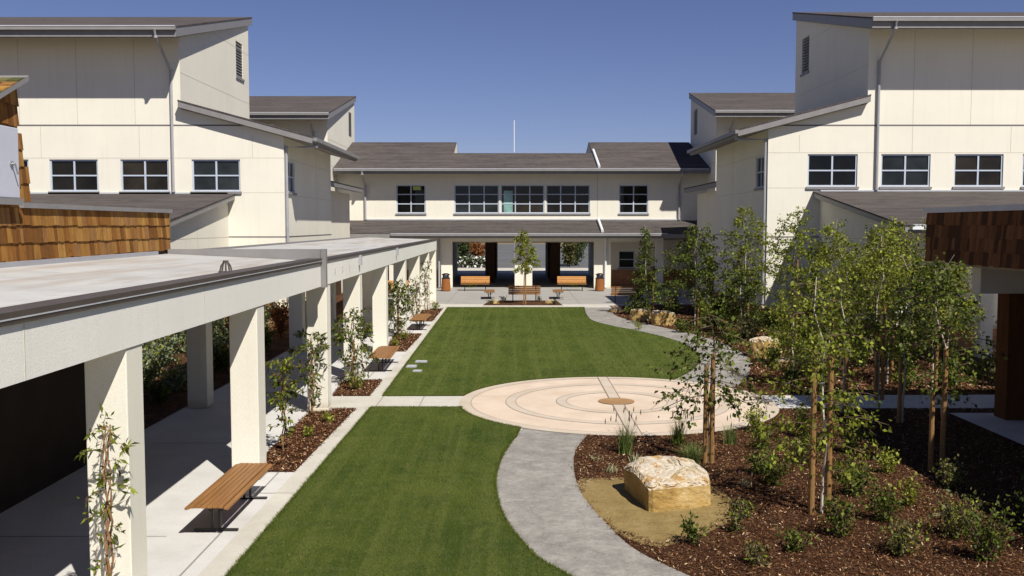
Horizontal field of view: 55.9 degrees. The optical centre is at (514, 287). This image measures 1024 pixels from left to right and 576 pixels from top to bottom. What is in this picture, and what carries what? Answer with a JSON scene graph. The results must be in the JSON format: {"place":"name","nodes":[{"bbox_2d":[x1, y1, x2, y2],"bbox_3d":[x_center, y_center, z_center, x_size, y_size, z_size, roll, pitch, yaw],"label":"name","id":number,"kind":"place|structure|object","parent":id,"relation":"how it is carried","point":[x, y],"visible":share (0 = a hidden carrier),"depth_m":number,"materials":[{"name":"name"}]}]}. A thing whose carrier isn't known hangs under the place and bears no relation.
{"place":"outdoors","nodes":[
{"label":"outdoors","id":0,"kind":"place"},
{"bbox_2d":[0,17,359,324],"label":"school wing","id":1,"kind":"structure","parent":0,"point":[143,112],"depth_m":40.19,"materials":[{"name":"white paint"}]},
{"bbox_2d":[48,160,99,193],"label":"window","id":2,"kind":"structure","parent":1,"relation":"in","point":[66,176],"depth_m":40.36,"materials":[{"name":"black glass"}]},
{"bbox_2d":[119,160,169,193],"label":"window","id":3,"kind":"structure","parent":1,"relation":"in","point":[137,176],"depth_m":40.37,"materials":[{"name":"black glass"}]},
{"bbox_2d":[190,160,241,193],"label":"window","id":4,"kind":"structure","parent":1,"relation":"in","point":[208,176],"depth_m":40.37,"materials":[{"name":"black glass"}]},
{"bbox_2d":[143,286,391,428],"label":"garden soil","id":5,"kind":"structure","parent":0,"point":[154,412],"depth_m":26.07,"materials":[{"name":"brown soil"}]},
{"bbox_2d":[143,376,174,403],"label":"shrub","id":6,"kind":"object","parent":5,"relation":"on","point":[158,396],"visible":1,"depth_m":22.72,"materials":[{"name":"green plant"}]},
{"bbox_2d":[142,341,177,386],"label":"shrub","id":7,"kind":"object","parent":5,"relation":"on","point":[150,365],"visible":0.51,"depth_m":24.92,"materials":[{"name":"green plant"}]},
{"bbox_2d":[142,334,177,378],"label":"shrub","id":8,"kind":"object","parent":5,"relation":"on","point":[160,342],"visible":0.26,"depth_m":26.33,"materials":[{"name":"green plant"}]},
{"bbox_2d":[159,360,186,390],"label":"shrub","id":9,"kind":"object","parent":5,"relation":"on","point":[178,380],"visible":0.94,"depth_m":24.38,"materials":[{"name":"green plant"}]},
{"bbox_2d":[213,339,229,369],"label":"shrub","id":10,"kind":"object","parent":5,"relation":"on","point":[224,360],"visible":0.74,"depth_m":27.88,"materials":[{"name":"green plant"}]},
{"bbox_2d":[264,298,288,337],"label":"shrub","id":11,"kind":"object","parent":5,"relation":"on","point":[278,316],"visible":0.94,"depth_m":35.81,"materials":[{"name":"brown plant"}]},
{"bbox_2d":[331,181,362,294],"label":"link building","id":12,"kind":"structure","parent":0,"point":[340,214],"depth_m":58.59,"materials":[{"name":"beige paint"}]},
{"bbox_2d":[332,396,462,407],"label":"cross path","id":13,"kind":"structure","parent":0,"point":[363,401],"depth_m":22.96,"materials":[{"name":"concrete"}]},
{"bbox_2d":[228,406,569,575],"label":"lawn","id":14,"kind":"structure","parent":0,"point":[470,563],"depth_m":13.99,"materials":[{"name":"green plant"}]},
{"bbox_2d":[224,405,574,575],"bbox_3d":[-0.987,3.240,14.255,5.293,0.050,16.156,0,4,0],"label":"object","id":15,"kind":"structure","parent":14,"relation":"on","point":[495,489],"depth_m":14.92,"materials":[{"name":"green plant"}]},
{"bbox_2d":[0,304,995,575],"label":"courtyard paving","id":16,"kind":"structure","parent":0,"point":[188,456],"depth_m":14.91,"materials":[{"name":"concrete"}]},
{"bbox_2d":[0,203,172,512],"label":"shingled building","id":17,"kind":"structure","parent":16,"relation":"on","point":[43,443],"depth_m":15.72,"materials":[{"name":"orange wood"}]},
{"bbox_2d":[0,76,30,207],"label":"rooftop hut","id":18,"kind":"object","parent":17,"relation":"on","point":[14,183],"visible":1,"depth_m":14.30,"materials":[{"name":"orange wood"}]},
{"bbox_2d":[0,125,23,204],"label":"access door","id":19,"kind":"structure","parent":18,"relation":"in","point":[9,157],"depth_m":14.16,"materials":[{"name":"metal"}]},
{"bbox_2d":[0,321,430,575],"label":"paving joints","id":20,"kind":"object","parent":16,"relation":"on","point":[213,540],"visible":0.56,"depth_m":13.03,"materials":[{"name":"grey concrete"}]},
{"bbox_2d":[0,236,436,575],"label":"arcade","id":21,"kind":"object","parent":16,"relation":"on","point":[103,320],"visible":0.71,"depth_m":13.66,"materials":[{"name":"beige paint"}]},
{"bbox_2d":[184,463,272,530],"bbox_3d":[-4.100,3.058,14.049,0.600,0.460,2.350,0,4,0],"label":"backless bench","id":22,"kind":"object","parent":16,"relation":"on","point":[230,487],"visible":1,"depth_m":13.72,"materials":[{"name":"brown wood"}]},
{"bbox_2d":[266,407,356,471],"bbox_3d":[-4.110,2.939,19.257,0.980,0.001,5.650,0,4,0],"label":"mulch bed","id":23,"kind":"object","parent":16,"relation":"on","point":[305,446],"visible":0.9,"depth_m":18.54,"materials":[{"name":"brown wood"}]},
{"bbox_2d":[265,356,305,450],"bbox_3d":[-4.301,2.141,17.867,0.857,1.808,0.809,0,4,0],"label":"climbing vine","id":24,"kind":"object","parent":23,"relation":"on","point":[284,368],"visible":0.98,"depth_m":17.81,"materials":[{"name":"green plant"}]},
{"bbox_2d":[286,328,329,412],"bbox_3d":[-4.511,1.856,21.466,0.998,1.913,0.803,2,4,24],"label":"climbing vine","id":25,"kind":"object","parent":23,"relation":"on","point":[325,347],"visible":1,"depth_m":21.42,"materials":[{"name":"green plant"}]},
{"bbox_2d":[198,308,445,575],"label":"curb strip","id":26,"kind":"object","parent":16,"relation":"on","point":[240,542],"visible":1,"depth_m":15.29,"materials":[{"name":"concrete"}]},
{"bbox_2d":[368,346,398,370],"bbox_3d":[-3.860,2.107,28.648,0.660,0.460,2.600,0,4,-1],"label":"backless bench","id":27,"kind":"object","parent":16,"relation":"on","point":[385,352],"visible":0.87,"depth_m":28.37,"materials":[{"name":"brown wood"}]},
{"bbox_2d":[430,304,634,307],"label":"plaza edge","id":28,"kind":"object","parent":16,"relation":"on","point":[562,305],"visible":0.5,"depth_m":50.39,"materials":[{"name":"concrete"}]},
{"label":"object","id":29,"kind":"structure","parent":16,"relation":"on","visible":0},
{"bbox_2d":[332,378,381,395],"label":"bark chips","id":30,"kind":"object","parent":29,"relation":"on","point":[368,386],"visible":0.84,"depth_m":24.64,"materials":[{"name":"wood"}]},
{"bbox_2d":[331,307,378,383],"bbox_3d":[-4.238,1.527,25.206,1.354,2.084,1.278,0,4,0],"label":"climbing vine","id":31,"kind":"object","parent":30,"relation":"on","point":[340,338],"visible":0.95,"depth_m":25.20,"materials":[{"name":"green plant"}]},
{"label":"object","id":32,"kind":"structure","parent":16,"relation":"on","visible":0},
{"bbox_2d":[388,278,416,335],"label":"climbing vine","id":33,"kind":"object","parent":32,"relation":"on","point":[399,322],"visible":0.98,"depth_m":36.04,"materials":[{"name":"green plant"}]},
{"label":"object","id":34,"kind":"structure","parent":16,"relation":"on","visible":0},
{"bbox_2d":[74,402,138,575],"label":"climbing vine","id":35,"kind":"object","parent":34,"relation":"on","point":[105,511],"visible":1,"depth_m":10.26,"materials":[{"name":"green plant"}]},
{"bbox_2d":[0,0,1023,152],"label":"sky","id":36,"kind":"structure","parent":0,"point":[570,74],"materials":[{"name":"blue"}]},
{"bbox_2d":[333,142,709,287],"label":"central building","id":37,"kind":"structure","parent":0,"point":[606,201],"depth_m":66.24,"materials":[{"name":"beige paint"}]},
{"bbox_2d":[396,185,425,214],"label":"window","id":38,"kind":"structure","parent":37,"relation":"in","point":[410,201],"depth_m":66.34,"materials":[{"name":"black glass"}]},
{"bbox_2d":[454,185,499,214],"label":"window","id":39,"kind":"structure","parent":37,"relation":"in","point":[468,199],"depth_m":66.32,"materials":[{"name":"black glass"}]},
{"bbox_2d":[500,185,544,214],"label":"window","id":40,"kind":"structure","parent":37,"relation":"in","point":[527,199],"depth_m":66.32,"materials":[{"name":"black glass"}]},
{"bbox_2d":[545,185,590,214],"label":"window","id":41,"kind":"structure","parent":37,"relation":"in","point":[560,199],"depth_m":66.33,"materials":[{"name":"black glass"}]},
{"bbox_2d":[618,185,648,214],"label":"window","id":42,"kind":"structure","parent":37,"relation":"in","point":[633,199],"depth_m":66.32,"materials":[{"name":"black glass"}]},
{"bbox_2d":[481,243,562,243],"bbox_3d":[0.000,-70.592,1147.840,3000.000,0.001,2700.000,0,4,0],"label":"ground","id":43,"kind":"structure","parent":0,"point":[514,243],"depth_m":222.00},
{"bbox_2d":[249,96,355,190],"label":"tower building","id":44,"kind":"structure","parent":43,"relation":"on","point":[329,119],"depth_m":64.84,"materials":[{"name":"beige paint"}]},
{"bbox_2d":[687,12,1023,349],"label":"school wing","id":45,"kind":"structure","parent":43,"relation":"on","point":[907,117],"depth_m":40.18,"materials":[{"name":"white paint"}]},
{"bbox_2d":[806,154,858,188],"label":"window","id":46,"kind":"structure","parent":45,"relation":"in","point":[825,171],"depth_m":40.35,"materials":[{"name":"black glass"}]},
{"bbox_2d":[879,154,931,188],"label":"window","id":47,"kind":"structure","parent":45,"relation":"in","point":[898,171],"depth_m":40.35,"materials":[{"name":"black glass"}]},
{"bbox_2d":[952,154,1004,188],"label":"window","id":48,"kind":"structure","parent":45,"relation":"in","point":[971,171],"depth_m":40.35,"materials":[{"name":"black glass"}]},
{"bbox_2d":[458,244,587,267],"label":"car park","id":49,"kind":"structure","parent":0,"point":[506,253],"depth_m":125.27,"materials":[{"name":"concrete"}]},
{"bbox_2d":[458,254,484,267],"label":"hedge","id":50,"kind":"object","parent":49,"relation":"on","point":[478,261],"visible":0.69,"depth_m":95.61,"materials":[{"name":"green plant"}]},
{"bbox_2d":[560,243,580,266],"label":"shrub","id":51,"kind":"object","parent":49,"relation":"on","point":[569,250],"visible":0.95,"depth_m":97.71,"materials":[{"name":"green plant"}]},
{"bbox_2d":[458,268,587,272],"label":"walk","id":52,"kind":"structure","parent":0,"point":[534,270],"depth_m":89.17,"materials":[{"name":"concrete"}]},
{"bbox_2d":[383,307,697,395],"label":"lawn","id":53,"kind":"structure","parent":0,"point":[538,359],"depth_m":31.66,"materials":[{"name":"green plant"}]},
{"bbox_2d":[388,273,711,303],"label":"plaza","id":54,"kind":"structure","parent":0,"point":[588,294],"depth_m":60.20,"materials":[{"name":"grey concrete"}]},
{"bbox_2d":[484,300,561,304],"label":"plaza bed","id":55,"kind":"object","parent":54,"relation":"on","point":[520,302],"visible":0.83,"depth_m":51.60,"materials":[{"name":"brown"}]},
{"bbox_2d":[511,229,541,303],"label":"young tree","id":56,"kind":"object","parent":55,"relation":"on","point":[529,259],"visible":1,"depth_m":50.83,"materials":[{"name":"green plant"}]},
{"bbox_2d":[684,181,715,294],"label":"link building","id":57,"kind":"structure","parent":54,"relation":"on","point":[706,207],"depth_m":58.91,"materials":[{"name":"beige paint"}]},
{"bbox_2d":[496,428,688,575],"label":"garden path","id":58,"kind":"structure","parent":0,"point":[553,517],"depth_m":14.00,"materials":[{"name":"grey concrete"}]},
{"bbox_2d":[459,377,778,435],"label":"circle paving","id":59,"kind":"structure","parent":0,"point":[491,403],"depth_m":22.43,"materials":[{"name":"beige concrete"}]},
{"bbox_2d":[557,391,676,412],"bbox_3d":[2.430,2.694,22.924,2.840,0.001,2.840,0,4,0],"label":"circle ring","id":60,"kind":"object","parent":59,"relation":"on","point":[561,401],"visible":0.93,"depth_m":22.79,"materials":[{"name":"beige concrete"}]},
{"bbox_2d":[506,383,728,423],"bbox_3d":[2.430,2.694,22.924,5.240,0.001,5.240,0,4,0],"label":"circle ring","id":61,"kind":"object","parent":59,"relation":"on","point":[511,402],"visible":0.87,"depth_m":22.16,"materials":[{"name":"beige concrete"}]},
{"bbox_2d":[598,377,641,434],"bbox_3d":[2.430,2.690,22.924,0.260,0.001,7.400,0,4,0],"label":"circle band","id":62,"kind":"object","parent":59,"relation":"on","point":[609,389],"visible":0.83,"depth_m":22.02,"materials":[{"name":"beige concrete"}]},
{"bbox_2d":[605,406,640,454],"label":"ornamental grass","id":63,"kind":"object","parent":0,"point":[625,444],"depth_m":17.68,"materials":[{"name":"green plant"}]},
{"bbox_2d":[585,308,749,386],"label":"garden path","id":64,"kind":"structure","parent":0,"point":[604,316],"depth_m":35.11,"materials":[{"name":"grey concrete"}]},
{"bbox_2d":[668,407,694,444],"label":"ornamental grass","id":65,"kind":"object","parent":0,"point":[679,433],"depth_m":18.49,"materials":[{"name":"green plant"}]},
{"bbox_2d":[689,93,794,191],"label":"tower building","id":66,"kind":"structure","parent":0,"point":[714,115],"depth_m":64.89,"materials":[{"name":"beige paint"}]},
{"bbox_2d":[571,304,1023,575],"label":"mulch bed","id":67,"kind":"object","parent":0,"point":[773,568],"visible":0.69,"depth_m":15.18,"materials":[{"name":"brown wood"}]},
{"bbox_2d":[624,227,666,311],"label":"young tree","id":68,"kind":"object","parent":67,"relation":"on","point":[643,268],"visible":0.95,"depth_m":44.68,"materials":[{"name":"green plant"}]},
{"bbox_2d":[577,477,735,545],"bbox_3d":[2.135,3.263,14.403,2.371,0.001,3.561,0,4,0],"label":"sand patch","id":69,"kind":"object","parent":67,"relation":"on","point":[615,502],"visible":0.66,"depth_m":14.06,"materials":[{"name":"beige sand"}]},
{"bbox_2d":[624,455,710,511],"bbox_3d":[2.492,2.998,14.863,1.335,0.634,1.329,-1,4,-11],"label":"boulder","id":70,"kind":"object","parent":69,"relation":"on","point":[658,483],"visible":0.96,"depth_m":14.46,"materials":[{"name":"stone"}]},
{"bbox_2d":[651,310,676,325],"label":"boulder","id":71,"kind":"object","parent":67,"relation":"on","point":[665,318],"visible":0.85,"depth_m":40.40,"materials":[{"name":"stone"}]},
{"bbox_2d":[652,223,733,325],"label":"young tree","id":72,"kind":"object","parent":67,"relation":"on","point":[708,260],"visible":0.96,"depth_m":39.77,"materials":[{"name":"green plant"}]},
{"bbox_2d":[679,511,711,545],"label":"shrub","id":73,"kind":"object","parent":67,"relation":"on","point":[690,529],"visible":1,"depth_m":12.67,"materials":[{"name":"green plant"}]},
{"bbox_2d":[647,309,776,463],"bbox_3d":[3.418,1.717,17.082,2.246,2.753,2.509,0,4,0],"label":"young tree","id":74,"kind":"object","parent":67,"relation":"on","point":[710,402],"visible":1,"depth_m":16.91,"materials":[{"name":"green plant"}]},
{"bbox_2d":[724,494,755,518],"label":"shrub","id":75,"kind":"object","parent":67,"relation":"on","point":[737,503],"visible":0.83,"depth_m":13.86,"materials":[{"name":"green plant"}]},
{"bbox_2d":[701,264,786,333],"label":"young tree","id":76,"kind":"object","parent":67,"relation":"on","point":[736,291],"visible":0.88,"depth_m":36.59,"materials":[{"name":"green plant"}]},
{"bbox_2d":[732,308,764,340],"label":"shrub","id":77,"kind":"object","parent":67,"relation":"on","point":[746,327],"visible":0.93,"depth_m":34.68,"materials":[{"name":"green plant"}]},
{"bbox_2d":[719,205,782,321],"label":"young tree","id":78,"kind":"object","parent":67,"relation":"on","point":[743,250],"visible":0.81,"depth_m":38.74,"materials":[{"name":"green plant"}]},
{"bbox_2d":[742,537,770,566],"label":"shrub","id":79,"kind":"object","parent":67,"relation":"on","point":[758,556],"visible":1,"depth_m":11.91,"materials":[{"name":"green plant"}]},
{"bbox_2d":[741,440,780,473],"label":"shrub","id":80,"kind":"object","parent":67,"relation":"on","point":[755,460],"visible":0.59,"depth_m":16.23,"materials":[{"name":"green plant"}]},
{"bbox_2d":[747,336,782,358],"bbox_3d":[8.015,1.936,30.877,1.089,0.741,0.926,-1,4,-14],"label":"boulder","id":81,"kind":"object","parent":67,"relation":"on","point":[758,344],"visible":0.44,"depth_m":30.54,"materials":[{"name":"stone"}]},
{"bbox_2d":[751,448,793,486],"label":"shrub","id":82,"kind":"object","parent":67,"relation":"on","point":[769,476],"visible":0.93,"depth_m":15.58,"materials":[{"name":"green plant"}]},
{"bbox_2d":[759,206,828,335],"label":"young tree","id":83,"kind":"object","parent":67,"relation":"on","point":[793,269],"visible":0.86,"depth_m":33.52,"materials":[{"name":"green plant"}]},
{"bbox_2d":[750,292,839,383],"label":"young tree","id":84,"kind":"object","parent":67,"relation":"on","point":[797,328],"visible":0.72,"depth_m":25.34,"materials":[{"name":"green plant"}]},
{"bbox_2d":[775,524,819,551],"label":"shrub","id":85,"kind":"object","parent":67,"relation":"on","point":[794,546],"visible":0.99,"depth_m":12.39,"materials":[{"name":"green plant"}]},
{"bbox_2d":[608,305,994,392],"bbox_3d":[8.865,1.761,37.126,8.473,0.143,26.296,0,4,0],"label":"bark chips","id":86,"kind":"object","parent":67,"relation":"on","point":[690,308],"visible":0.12,"depth_m":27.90,"materials":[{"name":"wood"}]},
{"bbox_2d":[749,276,891,514],"bbox_3d":[4.471,1.566,13.953,1.918,3.460,2.061,3,5,37],"label":"young tree","id":87,"kind":"object","parent":67,"relation":"on","point":[828,443],"visible":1,"depth_m":13.93,"materials":[{"name":"green plant"}]},
{"bbox_2d":[800,219,867,341],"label":"young tree","id":88,"kind":"object","parent":67,"relation":"on","point":[828,228],"visible":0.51,"depth_m":33.10,"materials":[{"name":"green plant"}]},
{"bbox_2d":[817,493,862,537],"bbox_3d":[4.373,3.053,12.997,0.498,0.656,0.618,3,5,35],"label":"shrub","id":89,"kind":"object","parent":67,"relation":"on","point":[838,527],"visible":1,"depth_m":12.95,"materials":[{"name":"green plant"}]},
{"bbox_2d":[805,227,880,373],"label":"young tree","id":90,"kind":"object","parent":67,"relation":"on","point":[838,236],"visible":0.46,"depth_m":26.97,"materials":[{"name":"green plant"}]},
{"bbox_2d":[796,282,898,413],"bbox_3d":[7.468,1.328,21.417,2.306,2.966,1.784,0,4,0],"label":"young tree","id":91,"kind":"object","parent":67,"relation":"on","point":[845,365],"visible":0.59,"depth_m":21.37,"materials":[{"name":"green plant"}]},
{"bbox_2d":[835,420,870,454],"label":"shrub","id":92,"kind":"object","parent":67,"relation":"on","point":[851,444],"visible":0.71,"depth_m":17.68,"materials":[{"name":"green plant"}]},
{"bbox_2d":[833,459,880,496],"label":"shrub","id":93,"kind":"object","parent":67,"relation":"on","point":[855,489],"visible":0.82,"depth_m":14.94,"materials":[{"name":"green plant"}]},
{"bbox_2d":[822,222,932,399],"bbox_3d":[8.657,0.529,23.288,2.562,4.314,2.801,0,4,0],"label":"young tree","id":94,"kind":"object","parent":67,"relation":"on","point":[871,266],"visible":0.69,"depth_m":23.03,"materials":[{"name":"green plant"}]},
{"bbox_2d":[857,481,909,521],"bbox_3d":[5.237,3.019,13.654,0.615,0.606,0.663,-3,5,-39],"label":"shrub","id":95,"kind":"object","parent":67,"relation":"on","point":[886,505],"visible":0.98,"depth_m":13.63,"materials":[{"name":"green plant"}]},
{"bbox_2d":[874,446,900,473],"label":"shrub","id":96,"kind":"object","parent":67,"relation":"on","point":[884,459],"visible":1,"depth_m":16.30,"materials":[{"name":"green plant"}]},
{"bbox_2d":[837,216,957,383],"bbox_3d":[10.039,0.325,25.409,2.999,4.447,3.074,3,5,43],"label":"young tree","id":97,"kind":"object","parent":67,"relation":"on","point":[893,232],"visible":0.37,"depth_m":25.40,"materials":[{"name":"green plant"}]},
{"bbox_2d":[876,511,938,558],"bbox_3d":[4.918,3.111,12.238,0.710,0.631,0.632,-1,4,-16],"label":"shrub","id":98,"kind":"object","parent":67,"relation":"on","point":[903,539],"visible":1,"depth_m":12.20,"materials":[{"name":"green plant"}]},
{"bbox_2d":[893,471,924,507],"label":"shrub","id":99,"kind":"object","parent":67,"relation":"on","point":[913,494],"visible":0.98,"depth_m":14.37,"materials":[{"name":"green plant"}]},
{"bbox_2d":[863,255,962,422],"bbox_3d":[8.268,1.067,20.516,2.059,3.603,2.224,-3,5,-40],"label":"young tree","id":100,"kind":"object","parent":67,"relation":"on","point":[900,405],"visible":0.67,"depth_m":20.42,"materials":[{"name":"green plant"}]},
{"bbox_2d":[902,217,971,388],"bbox_3d":[10.786,0.388,24.672,2.280,4.418,2.525,0,4,0],"label":"young tree","id":101,"kind":"object","parent":67,"relation":"on","point":[958,284],"visible":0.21,"depth_m":24.56,"materials":[{"name":"green plant"}]},
{"bbox_2d":[879,252,1007,471],"bbox_3d":[7.393,1.257,16.465,2.306,3.750,1.905,0,4,0],"label":"young tree","id":102,"kind":"object","parent":67,"relation":"on","point":[946,362],"visible":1,"depth_m":16.37,"materials":[{"name":"green plant"}]},
{"bbox_2d":[929,454,967,491],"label":"shrub","id":103,"kind":"object","parent":67,"relation":"on","point":[949,479],"visible":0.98,"depth_m":15.30,"materials":[{"name":"green plant"}]},
{"bbox_2d":[910,265,987,355],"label":"young tree","id":104,"kind":"object","parent":67,"relation":"on","point":[967,302],"visible":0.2,"depth_m":27.11,"materials":[{"name":"green plant"}]},
{"bbox_2d":[923,485,992,542],"bbox_3d":[5.931,3.023,12.871,0.884,0.700,1.062,1,4,22],"label":"shrub","id":105,"kind":"object","parent":67,"relation":"on","point":[958,530],"visible":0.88,"depth_m":12.96,"materials":[{"name":"green plant"}]},
{"bbox_2d":[952,495,1020,562],"bbox_3d":[5.899,3.011,11.995,0.767,0.835,0.763,-3,5,-35],"label":"shrub","id":106,"kind":"object","parent":67,"relation":"on","point":[984,549],"visible":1,"depth_m":12.00,"materials":[{"name":"green plant"}]},
{"bbox_2d":[762,395,994,407],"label":"path","id":107,"kind":"structure","parent":0,"point":[914,401],"depth_m":22.97,"materials":[{"name":"concrete"}]},
{"bbox_2d":[950,413,1023,444],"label":"porch floor","id":108,"kind":"structure","parent":0,"point":[1013,430],"depth_m":20.28,"materials":[{"name":"concrete"}]},
{"bbox_2d":[923,204,1023,419],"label":"shingled porch","id":109,"kind":"object","parent":108,"relation":"on","point":[986,243],"visible":0.98,"depth_m":20.57,"materials":[{"name":"brown wood"}]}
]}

